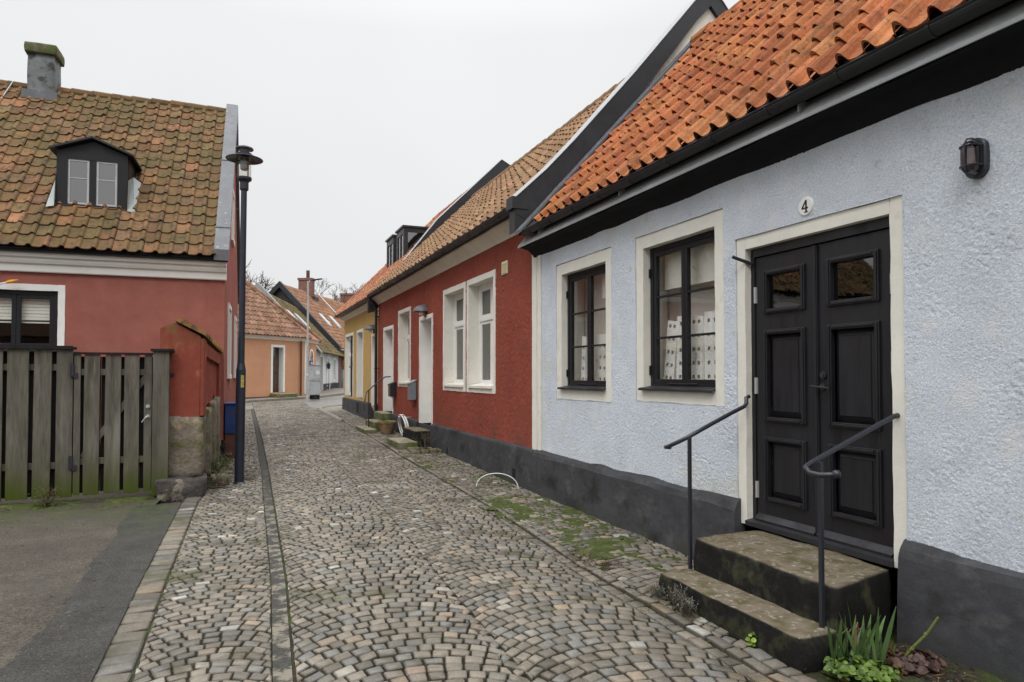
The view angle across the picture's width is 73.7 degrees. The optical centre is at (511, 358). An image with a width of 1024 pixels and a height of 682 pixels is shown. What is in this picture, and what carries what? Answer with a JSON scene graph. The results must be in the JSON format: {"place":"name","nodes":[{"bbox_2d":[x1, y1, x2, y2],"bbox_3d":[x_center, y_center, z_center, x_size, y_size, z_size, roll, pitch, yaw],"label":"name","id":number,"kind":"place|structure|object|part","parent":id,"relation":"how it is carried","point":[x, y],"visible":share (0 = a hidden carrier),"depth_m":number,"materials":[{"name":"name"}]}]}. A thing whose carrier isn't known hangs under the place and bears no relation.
{"place":"outdoors","nodes":[
{"label":"outdoors","id":0,"kind":"place"},
{"bbox_2d":[0,499,159,668],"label":"asphalt","id":1,"kind":"structure","parent":0,"point":[36,558],"depth_m":6.07,"materials":[{"name":"grey asphalt"}]},
{"bbox_2d":[0,495,174,511],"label":"moss","id":2,"kind":"object","parent":1,"relation":"on","point":[14,506],"visible":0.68,"depth_m":8.59,"materials":[{"name":"green plant"}]},
{"bbox_2d":[31,485,64,508],"bbox_3d":[-5.719,1.694,8.367,0.418,0.260,0.368,1,-2,-22],"label":"weed","id":3,"kind":"object","parent":2,"relation":"on","point":[47,499],"visible":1,"depth_m":8.37,"materials":[{"name":"green plant"}]},
{"bbox_2d":[1,496,241,661],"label":"grit","id":4,"kind":"object","parent":1,"relation":"on","point":[88,543],"visible":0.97,"depth_m":6.74,"materials":[{"name":"grey gravel"}]},
{"bbox_2d":[0,503,180,681],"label":"asphalt strip","id":5,"kind":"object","parent":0,"point":[75,651],"visible":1,"depth_m":4.68,"materials":[{"name":"grey asphalt"}]},
{"bbox_2d":[93,410,271,681],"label":"cobbled verge","id":6,"kind":"structure","parent":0,"point":[119,662],"depth_m":4.91,"materials":[{"name":"stone"}]},
{"bbox_2d":[207,456,234,487],"bbox_3d":[-4.872,1.819,11.278,0.600,0.152,3.740,1,-2,-22],"label":"dirt bed","id":7,"kind":"object","parent":6,"relation":"on","point":[210,484],"visible":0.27,"depth_m":10.92,"materials":[{"name":"soil"}]},
{"bbox_2d":[207,470,226,487],"bbox_3d":[-4.214,1.718,9.714,0.342,0.249,0.342,1,-2,-22],"label":"weed","id":8,"kind":"object","parent":7,"relation":"on","point":[216,475],"visible":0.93,"depth_m":9.71,"materials":[{"name":"green plant"}]},
{"bbox_2d":[210,473,229,483],"bbox_3d":[-4.303,1.829,10.061,0.283,0.225,0.471,1,-2,-22],"label":"boulder","id":9,"kind":"object","parent":7,"relation":"on","point":[226,479],"visible":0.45,"depth_m":9.89,"materials":[{"name":"stone"}]},
{"bbox_2d":[211,456,231,472],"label":"weed","id":10,"kind":"object","parent":7,"relation":"on","point":[220,468],"visible":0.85,"depth_m":10.60,"materials":[{"name":"green plant"}]},
{"bbox_2d":[217,450,233,464],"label":"weed","id":11,"kind":"object","parent":7,"relation":"on","point":[228,454],"visible":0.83,"depth_m":11.40,"materials":[{"name":"green plant"}]},
{"bbox_2d":[224,402,234,456],"bbox_3d":[-5.298,1.329,12.887,0.245,0.985,0.720,1,-2,-22],"label":"utility cabinet","id":12,"kind":"object","parent":7,"relation":"on","point":[230,426],"visible":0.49,"depth_m":12.57,"materials":[{"name":"blue metal"}]},
{"bbox_2d":[207,458,261,490],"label":"dead leaves","id":13,"kind":"object","parent":6,"relation":"on","point":[245,470],"visible":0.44,"depth_m":10.82,"materials":[{"name":"brown plant"}]},
{"bbox_2d":[225,145,262,484],"bbox_3d":[-3.970,-0.639,10.074,0.524,5.020,0.524,1,-2,-22],"label":"street lamp","id":14,"kind":"object","parent":6,"relation":"on","point":[244,158],"visible":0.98,"depth_m":10.03,"materials":[{"name":"black metal"}]},
{"bbox_2d":[245,395,343,409],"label":"road","id":15,"kind":"structure","parent":0,"point":[326,401],"depth_m":32.51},
{"bbox_2d":[246,259,275,291],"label":"bare tree","id":16,"kind":"object","parent":15,"relation":"on","point":[264,282],"visible":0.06,"depth_m":57.39,"materials":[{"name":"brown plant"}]},
{"bbox_2d":[305,278,322,401],"bbox_3d":[-9.357,-0.837,32.243,0.745,5.883,0.164,0,-1,0],"label":"street light","id":17,"kind":"object","parent":15,"relation":"on","point":[307,375],"visible":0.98,"depth_m":32.22,"materials":[{"name":"metal"}]},
{"bbox_2d":[309,380,320,399],"bbox_3d":[-9.810,1.562,33.739,0.640,0.960,0.350,1,-2,-44],"label":"utility cabinet","id":18,"kind":"object","parent":15,"relation":"on","point":[314,389],"visible":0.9,"depth_m":33.62,"materials":[{"name":"grey metal"}]},
{"bbox_2d":[308,365,320,379],"bbox_3d":[-9.795,0.705,33.831,0.580,0.740,0.330,1,-2,-44],"label":"utility cabinet","id":19,"kind":"object","parent":18,"relation":"on","point":[314,372],"visible":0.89,"depth_m":33.71,"materials":[{"name":"metal"}]},
{"bbox_3d":[-9.697,0.722,33.728,0.460,0.600,0.012,1,-2,-44],"label":"cabinet door","id":20,"kind":"part","parent":19,"relation":"part of","materials":[{"name":"grey metal"}]},
{"bbox_3d":[-9.705,1.470,33.632,0.520,0.600,0.012,1,-2,-44],"label":"cabinet door","id":21,"kind":"part","parent":18,"relation":"part of","materials":[{"name":"grey metal"}]},
{"bbox_2d":[245,388,343,402],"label":"pavement","id":22,"kind":"structure","parent":0,"point":[332,392],"depth_m":34.86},
{"bbox_2d":[270,393,297,397],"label":"door steps","id":23,"kind":"structure","parent":22,"relation":"on","point":[281,395],"depth_m":34.18,"materials":[{"name":"stone"}]},
{"bbox_2d":[323,406,345,410],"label":"corner pavement","id":24,"kind":"structure","parent":0,"point":[337,408],"depth_m":26.80,"materials":[{"name":"grey stone"}]},
{"bbox_2d":[340,370,343,387],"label":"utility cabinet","id":25,"kind":"object","parent":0,"point":[342,379],"visible":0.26,"depth_m":48.99,"materials":[{"name":"grey metal"}]},
{"bbox_2d":[0,0,738,349],"label":"sky","id":26,"kind":"structure","parent":0,"point":[365,120],"materials":[{"name":"white"}]},
{"bbox_2d":[0,411,897,634],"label":"ground","id":27,"kind":"structure","parent":0,"point":[893,574],"depth_m":8.77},
{"bbox_2d":[0,345,76,501],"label":"wooden fence","id":28,"kind":"object","parent":27,"relation":"on","point":[36,412],"visible":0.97,"depth_m":8.53,"materials":[{"name":"grey wood"}]},
{"bbox_2d":[68,352,152,494],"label":"wooden gate","id":29,"kind":"structure","parent":28,"relation":"attached to","point":[113,413],"depth_m":8.83,"materials":[{"name":"grey wood"}]},
{"bbox_2d":[0,41,239,456],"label":"red house","id":30,"kind":"structure","parent":27,"relation":"on","point":[119,223],"depth_m":12.37,"materials":[{"name":"paint"}]},
{"bbox_2d":[0,279,17,284],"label":"pennant pole","id":31,"kind":"object","parent":30,"relation":"attached to","point":[10,281],"visible":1,"depth_m":11.29,"materials":[{"name":"orange"}]},
{"bbox_2d":[0,283,64,351],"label":"window","id":32,"kind":"structure","parent":30,"relation":"in","point":[30,314],"depth_m":11.64,"materials":[{"name":"black paint"}]},
{"bbox_2d":[227,303,231,378],"bbox_3d":[-5.843,-0.337,14.147,0.050,1.520,1.130,1,-2,-20],"label":"gable window","id":33,"kind":"structure","parent":30,"relation":"in","point":[229,333],"depth_m":14.24,"materials":[{"name":"white wood"}]},
{"bbox_2d":[231,188,234,247],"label":"gable window","id":34,"kind":"structure","parent":30,"relation":"in","point":[233,204],"depth_m":15.20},
{"bbox_2d":[234,315,236,377],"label":"gable window","id":35,"kind":"structure","parent":30,"relation":"in","point":[235,319],"depth_m":17.31,"materials":[{"name":"white wood"}]},
{"bbox_2d":[151,349,174,495],"bbox_3d":[-4.622,0.838,9.014,0.265,1.915,0.195,1,-2,-22],"label":"gate post","id":36,"kind":"object","parent":27,"relation":"on","point":[160,414],"visible":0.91,"depth_m":8.95,"materials":[{"name":"grey wood"}]},
{"bbox_2d":[154,473,206,503],"bbox_3d":[-4.465,1.746,9.240,0.635,0.350,0.689,1,-2,-22],"label":"boulder","id":37,"kind":"object","parent":27,"relation":"on","point":[181,489],"visible":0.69,"depth_m":8.93,"materials":[{"name":"grey stone"}]},
{"bbox_2d":[160,318,221,479],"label":"garden wall","id":38,"kind":"structure","parent":27,"relation":"on","point":[195,408],"depth_m":9.23,"materials":[{"name":"paint"}]},
{"bbox_2d":[237,280,322,398],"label":"orange house","id":39,"kind":"structure","parent":27,"relation":"on","point":[275,344],"depth_m":35.04,"materials":[{"name":"paint"}]},
{"bbox_2d":[270,344,284,392],"bbox_3d":[-12.051,0.539,34.810,0.333,2.426,0.996,-1,-2,23],"label":"door","id":40,"kind":"structure","parent":39,"relation":"in","point":[277,351],"depth_m":35.09,"materials":[{"name":"white wood"}]},
{"bbox_2d":[309,349,313,364],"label":"arched window","id":41,"kind":"structure","parent":39,"relation":"in","point":[311,349],"depth_m":38.22,"materials":[{"name":"white wood"}]},
{"bbox_2d":[254,283,343,392],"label":"white cottage","id":42,"kind":"structure","parent":27,"relation":"on","point":[328,352],"depth_m":45.10,"materials":[{"name":"paint"}]},
{"bbox_2d":[319,353,323,389],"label":"door","id":43,"kind":"structure","parent":42,"relation":"in","point":[321,356],"depth_m":43.23,"materials":[{"name":"white wood"}]},
{"bbox_2d":[326,354,329,389],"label":"door","id":44,"kind":"structure","parent":42,"relation":"in","point":[328,355],"depth_m":45.55,"materials":[{"name":"white wood"}]},
{"bbox_2d":[333,357,335,381],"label":"window","id":45,"kind":"structure","parent":42,"relation":"in","point":[334,358],"depth_m":48.98,"materials":[{"name":"white wood"}]},
{"bbox_2d":[269,270,353,387],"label":"red house","id":46,"kind":"structure","parent":27,"relation":"on","point":[326,323],"depth_m":52.58,"materials":[{"name":"tile"}]},
{"bbox_2d":[315,279,365,301],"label":"bare tree","id":47,"kind":"object","parent":27,"relation":"on","point":[335,296],"visible":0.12,"depth_m":66.79,"materials":[{"name":"brown plant"}]},
{"bbox_2d":[334,159,509,418],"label":"yellow house","id":48,"kind":"structure","parent":27,"relation":"on","point":[355,313],"depth_m":22.62,"materials":[{"name":"paint"}]},
{"bbox_2d":[345,332,353,396],"bbox_3d":[-5.978,0.250,25.435,0.191,2.336,1.976,1,-2,-22],"label":"window","id":49,"kind":"structure","parent":48,"relation":"in","point":[349,338],"depth_m":26.20,"materials":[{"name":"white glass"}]},
{"bbox_2d":[356,329,363,398],"bbox_3d":[-5.049,0.194,23.207,0.261,2.335,1.306,1,-2,-22],"label":"window","id":50,"kind":"structure","parent":48,"relation":"in","point":[359,393],"depth_m":23.71,"materials":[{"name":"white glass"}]},
{"bbox_2d":[364,324,374,332],"bbox_3d":[-4.329,-0.889,20.699,0.289,0.270,0.342,1,-2,-22],"label":"dome wall lamp","id":51,"kind":"object","parent":48,"relation":"attached to","point":[370,328],"visible":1,"depth_m":20.63,"materials":[{"name":"grey metal"}]},
{"bbox_2d":[371,333,374,405],"bbox_3d":[-4.068,0.354,20.784,0.295,2.215,0.805,1,-2,-22],"label":"door","id":52,"kind":"structure","parent":48,"relation":"in","point":[373,335],"depth_m":21.03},
{"bbox_2d":[366,0,727,490],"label":"red house","id":53,"kind":"structure","parent":27,"relation":"on","point":[463,353],"depth_m":11.86,"materials":[{"name":"red paint"}]},
{"bbox_2d":[383,325,393,412],"bbox_3d":[-3.262,0.309,18.796,0.315,2.365,1.356,1,-2,-22],"label":"door","id":54,"kind":"structure","parent":53,"relation":"in","point":[388,332],"depth_m":19.32,"materials":[{"name":"wood"}]},
{"bbox_2d":[387,381,395,397],"bbox_3d":[-3.145,0.826,17.855,0.172,0.429,0.296,1,-2,-22],"label":"mailbox","id":55,"kind":"object","parent":53,"relation":"attached to","point":[391,389],"visible":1,"depth_m":17.74,"materials":[{"name":"paint"}]},
{"bbox_2d":[398,414,410,435],"bbox_3d":[-2.581,1.628,16.337,0.252,0.578,0.802,1,-2,-22],"label":"garden hose","id":56,"kind":"object","parent":53,"relation":"attached to","point":[404,420],"visible":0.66,"depth_m":16.41,"materials":[{"name":"plastic"}]},
{"bbox_2d":[398,306,410,386],"bbox_3d":[-2.576,-0.256,16.994,0.290,1.946,1.376,1,-2,-22],"label":"window","id":57,"kind":"structure","parent":53,"relation":"in","point":[404,319],"depth_m":17.52,"materials":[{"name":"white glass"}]},
{"bbox_2d":[407,380,415,400],"bbox_3d":[-2.327,0.751,15.825,0.162,0.499,0.316,1,-2,-22],"label":"mailbox","id":58,"kind":"object","parent":53,"relation":"attached to","point":[412,390],"visible":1,"depth_m":15.70,"materials":[{"name":"paint"}]},
{"bbox_2d":[413,305,427,316],"bbox_3d":[-2.026,-1.042,14.945,0.289,0.270,0.342,1,-2,-22],"label":"dome wall lamp","id":59,"kind":"object","parent":53,"relation":"attached to","point":[420,309],"visible":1,"depth_m":14.86,"materials":[{"name":"grey metal"}]},
{"bbox_2d":[419,313,432,423],"bbox_3d":[-1.756,0.255,15.031,0.315,2.406,1.166,1,-2,-22],"label":"door","id":60,"kind":"structure","parent":53,"relation":"in","point":[425,323],"depth_m":15.46,"materials":[{"name":"wood"}]},
{"bbox_2d":[443,281,465,391],"bbox_3d":[-1.011,-0.374,13.083,0.290,2.006,1.466,1,-2,-22],"label":"window","id":61,"kind":"structure","parent":53,"relation":"in","point":[454,298],"depth_m":13.59,"materials":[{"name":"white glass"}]},
{"bbox_2d":[466,269,495,393],"bbox_3d":[-0.437,-0.409,11.649,0.290,2.006,1.476,1,-2,-22],"label":"window","id":62,"kind":"structure","parent":53,"relation":"in","point":[481,289],"depth_m":12.10,"materials":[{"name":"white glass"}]},
{"bbox_2d":[515,0,1023,681],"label":"blue house","id":63,"kind":"structure","parent":27,"relation":"on","point":[883,278],"depth_m":4.85,"materials":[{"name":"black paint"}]},
{"bbox_2d":[581,336,586,379],"bbox_3d":[0.912,0.038,8.586,0.030,0.625,0.137,1,-2,-22],"label":"perforated board","id":64,"kind":"object","parent":63,"relation":"on","point":[584,363],"visible":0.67,"depth_m":8.56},
{"bbox_2d":[597,334,605,380],"bbox_3d":[1.088,0.025,8.120,0.030,0.625,0.252,1,-2,-22],"label":"perforated board","id":65,"kind":"object","parent":63,"relation":"on","point":[601,364],"visible":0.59,"depth_m":8.13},
{"bbox_2d":[557,247,667,402],"bbox_3d":[0.981,-0.088,8.491,0.595,2.600,2.750,1,-2,-22],"label":"window","id":66,"kind":"structure","parent":63,"relation":"in","point":[583,283],"depth_m":8.63,"materials":[{"name":"black paint"}]},
{"bbox_2d":[664,320,676,378],"bbox_3d":[1.604,-0.044,6.859,0.030,0.677,0.260,1,-2,-22],"label":"lace curtain","id":67,"kind":"object","parent":63,"relation":"on","point":[670,367],"visible":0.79,"depth_m":6.85,"materials":[{"name":"white fabric"}]},
{"bbox_2d":[676,316,681,378],"bbox_3d":[1.664,-0.070,6.681,0.030,0.685,0.157,1,-2,-22],"label":"perforated board","id":68,"kind":"object","parent":63,"relation":"on","point":[679,352],"visible":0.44,"depth_m":6.70,"materials":[{"name":"white paper"}]},
{"bbox_2d":[691,315,704,379],"bbox_3d":[1.755,-0.067,6.455,0.030,0.664,0.203,1,-2,-22],"label":"perforated board","id":69,"kind":"object","parent":63,"relation":"on","point":[698,348],"visible":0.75,"depth_m":6.43,"materials":[{"name":"white paper"}]},
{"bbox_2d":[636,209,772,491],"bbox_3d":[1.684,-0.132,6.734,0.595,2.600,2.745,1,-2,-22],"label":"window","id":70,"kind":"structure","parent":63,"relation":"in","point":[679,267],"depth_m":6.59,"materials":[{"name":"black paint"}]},
{"bbox_2d":[704,311,715,379],"bbox_3d":[1.851,-0.089,6.269,0.030,0.690,0.220,1,-2,-22],"label":"perforated board","id":71,"kind":"object","parent":63,"relation":"on","point":[709,326],"visible":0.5,"depth_m":6.30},
{"bbox_2d":[798,197,813,215],"bbox_3d":[2.121,-1.097,4.934,0.014,0.140,0.144,1,-2,-22],"label":"house number sign","id":72,"kind":"object","parent":63,"relation":"attached to","point":[806,206],"visible":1,"depth_m":4.92,"materials":[{"name":"white ceramic"}]},
{"bbox_2d":[732,195,906,567],"bbox_3d":[2.438,0.225,5.026,0.857,2.600,1.531,1,-2,-22],"label":"double door","id":73,"kind":"structure","parent":63,"relation":"in","point":[828,290],"depth_m":4.83,"materials":[{"name":"black paint"}]},
{"bbox_2d":[959,138,989,178],"bbox_3d":[2.539,-1.106,3.769,0.128,0.224,0.124,1,-2,-22],"label":"bulkhead lamp","id":74,"kind":"object","parent":63,"relation":"attached to","point":[974,158],"visible":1,"depth_m":3.73,"materials":[{"name":"metal"}]},
{"bbox_2d":[91,408,896,681],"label":"joint soil","id":75,"kind":"structure","parent":0,"point":[820,677],"depth_m":4.54,"materials":[{"name":"brown soil"}]},
{"bbox_2d":[251,409,292,681],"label":"channel","id":76,"kind":"object","parent":75,"relation":"on","point":[282,668],"visible":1,"depth_m":5.12,"materials":[{"name":"grey stone"}]},
{"bbox_2d":[745,632,755,645],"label":"weed","id":77,"kind":"object","parent":75,"relation":"on","point":[752,641],"visible":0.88,"depth_m":4.05,"materials":[{"name":"green plant"}]},
{"bbox_2d":[818,642,1005,681],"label":"soil bed","id":78,"kind":"object","parent":75,"relation":"on","point":[959,667],"visible":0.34,"depth_m":3.65,"materials":[{"name":"brown soil"}]},
{"bbox_2d":[827,603,895,666],"bbox_3d":[1.899,1.514,3.706,0.327,0.360,0.258,-1,-2,31],"label":"iris clump","id":79,"kind":"object","parent":78,"relation":"on","point":[867,643],"visible":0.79,"depth_m":3.69,"materials":[{"name":"green plant"}]},
{"bbox_2d":[823,653,900,681],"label":"round leaf plant","id":80,"kind":"object","parent":78,"relation":"on","point":[867,671],"visible":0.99,"depth_m":3.57,"materials":[{"name":"green plant"}]},
{"bbox_2d":[839,622,912,657],"bbox_3d":[1.997,1.567,3.777,0.459,0.259,0.148,0,-1,-11],"label":"withered plant","id":81,"kind":"object","parent":78,"relation":"on","point":[857,629],"visible":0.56,"depth_m":3.74,"materials":[{"name":"brown plant"}]},
{"bbox_2d":[804,645,1007,681],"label":"dead leaves","id":82,"kind":"object","parent":78,"relation":"on","point":[941,674],"visible":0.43,"depth_m":3.61,"materials":[{"name":"brown plant"}]},
{"bbox_2d":[869,647,946,673],"bbox_3d":[2.123,1.643,3.723,0.456,0.083,0.287,0,-1,4],"label":"bronze plant","id":83,"kind":"object","parent":78,"relation":"on","point":[918,661],"visible":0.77,"depth_m":3.68,"materials":[{"name":"brown plant"}]},
{"bbox_2d":[904,616,938,656],"bbox_3d":[2.208,1.544,3.713,0.204,0.308,0.023,-1,-2,32],"label":"green cane","id":84,"kind":"object","parent":78,"relation":"on","point":[921,639],"visible":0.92,"depth_m":3.70,"materials":[{"name":"green plant"}]},
{"bbox_2d":[252,402,772,681],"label":"cobbled street","id":85,"kind":"structure","parent":0,"point":[419,534],"depth_m":5.09,"materials":[{"name":"stone"}]},
{"bbox_2d":[319,404,343,421],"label":"kerb","id":86,"kind":"structure","parent":85,"relation":"on","point":[331,415],"depth_m":23.75,"materials":[{"name":"stone"}]},
{"bbox_2d":[318,408,817,681],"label":"cobbled pavement","id":87,"kind":"structure","parent":0,"point":[760,661],"depth_m":6.22,"materials":[{"name":"stone"}]},
{"bbox_2d":[355,411,391,433],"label":"door steps","id":88,"kind":"structure","parent":87,"relation":"on","point":[373,427],"depth_m":18.03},
{"bbox_2d":[364,376,390,426],"bbox_3d":[-3.634,1.186,17.977,0.276,1.427,1.219,-1,-2,23],"label":"handrail","id":89,"kind":"object","parent":88,"relation":"on","point":[368,395],"visible":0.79,"depth_m":17.95,"materials":[{"name":"metal"}]},
{"bbox_2d":[378,420,396,433],"bbox_3d":[-3.110,1.727,17.028,0.476,0.336,0.476,1,-2,-22],"label":"flower pot","id":90,"kind":"object","parent":87,"relation":"on","point":[387,426],"visible":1,"depth_m":16.87,"materials":[{"name":"ceramic"}]},
{"bbox_2d":[387,427,429,449],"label":"door steps","id":91,"kind":"structure","parent":87,"relation":"on","point":[405,441],"depth_m":14.32,"materials":[{"name":"grey concrete"}]},
{"bbox_2d":[407,447,441,453],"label":"step","id":92,"kind":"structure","parent":87,"relation":"on","point":[415,450],"depth_m":13.44,"materials":[{"name":"stone"}]},
{"bbox_2d":[413,431,434,448],"bbox_3d":[-1.722,1.662,13.722,0.442,0.410,0.391,-1,-2,36],"label":"twiggy shrub","id":93,"kind":"object","parent":92,"relation":"in","point":[424,440],"visible":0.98,"depth_m":13.74,"materials":[{"name":"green plant"}]},
{"bbox_2d":[476,473,518,487],"bbox_3d":[-0.211,1.752,9.697,0.623,0.242,0.013,0,-1,10],"label":"hoop","id":94,"kind":"object","parent":87,"relation":"on","point":[498,473],"visible":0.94,"depth_m":9.69,"materials":[{"name":"white metal"}]},
{"bbox_2d":[398,452,681,578],"bbox_3d":[-0.275,1.809,9.405,1.067,0.117,9.048,1,-2,-22],"label":"moss","id":95,"kind":"object","parent":87,"relation":"on","point":[606,545],"visible":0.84,"depth_m":7.42,"materials":[{"name":"green plant"}]},
{"bbox_2d":[415,460,742,651],"bbox_3d":[-0.531,1.790,9.046,0.491,0.111,10.788,1,-2,-20],"label":"grit","id":96,"kind":"object","parent":87,"relation":"on","point":[552,548],"visible":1,"depth_m":6.43,"materials":[{"name":"grey gravel"}]},
{"bbox_2d":[551,549,727,635],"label":"dead leaves","id":97,"kind":"object","parent":87,"relation":"on","point":[580,557],"visible":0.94,"depth_m":5.79,"materials":[{"name":"brown plant"}]},
{"bbox_2d":[650,582,699,616],"bbox_3d":[1.103,1.622,4.722,0.150,0.194,0.568,0,-1,-15],"label":"silver shrub","id":98,"kind":"object","parent":87,"relation":"on","point":[683,606],"visible":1,"depth_m":4.60,"materials":[{"name":"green plant"}]},
{"bbox_2d":[658,531,891,672],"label":"door steps","id":99,"kind":"structure","parent":87,"relation":"on","point":[763,586],"depth_m":4.24,"materials":[{"name":"grey concrete"}]},
{"bbox_2d":[664,395,750,568],"bbox_3d":[1.551,0.942,5.377,0.720,1.305,0.278,1,-2,-22],"label":"handrail","id":100,"kind":"object","parent":99,"relation":"on","point":[688,437],"visible":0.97,"depth_m":5.16,"materials":[{"name":"metal"}]},
{"bbox_2d":[803,413,899,627],"bbox_3d":[2.017,0.949,4.048,0.843,1.226,0.222,1,-2,-39],"label":"handrail","id":101,"kind":"object","parent":99,"relation":"on","point":[820,474],"visible":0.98,"depth_m":3.92,"materials":[{"name":"metal"}]}
]}

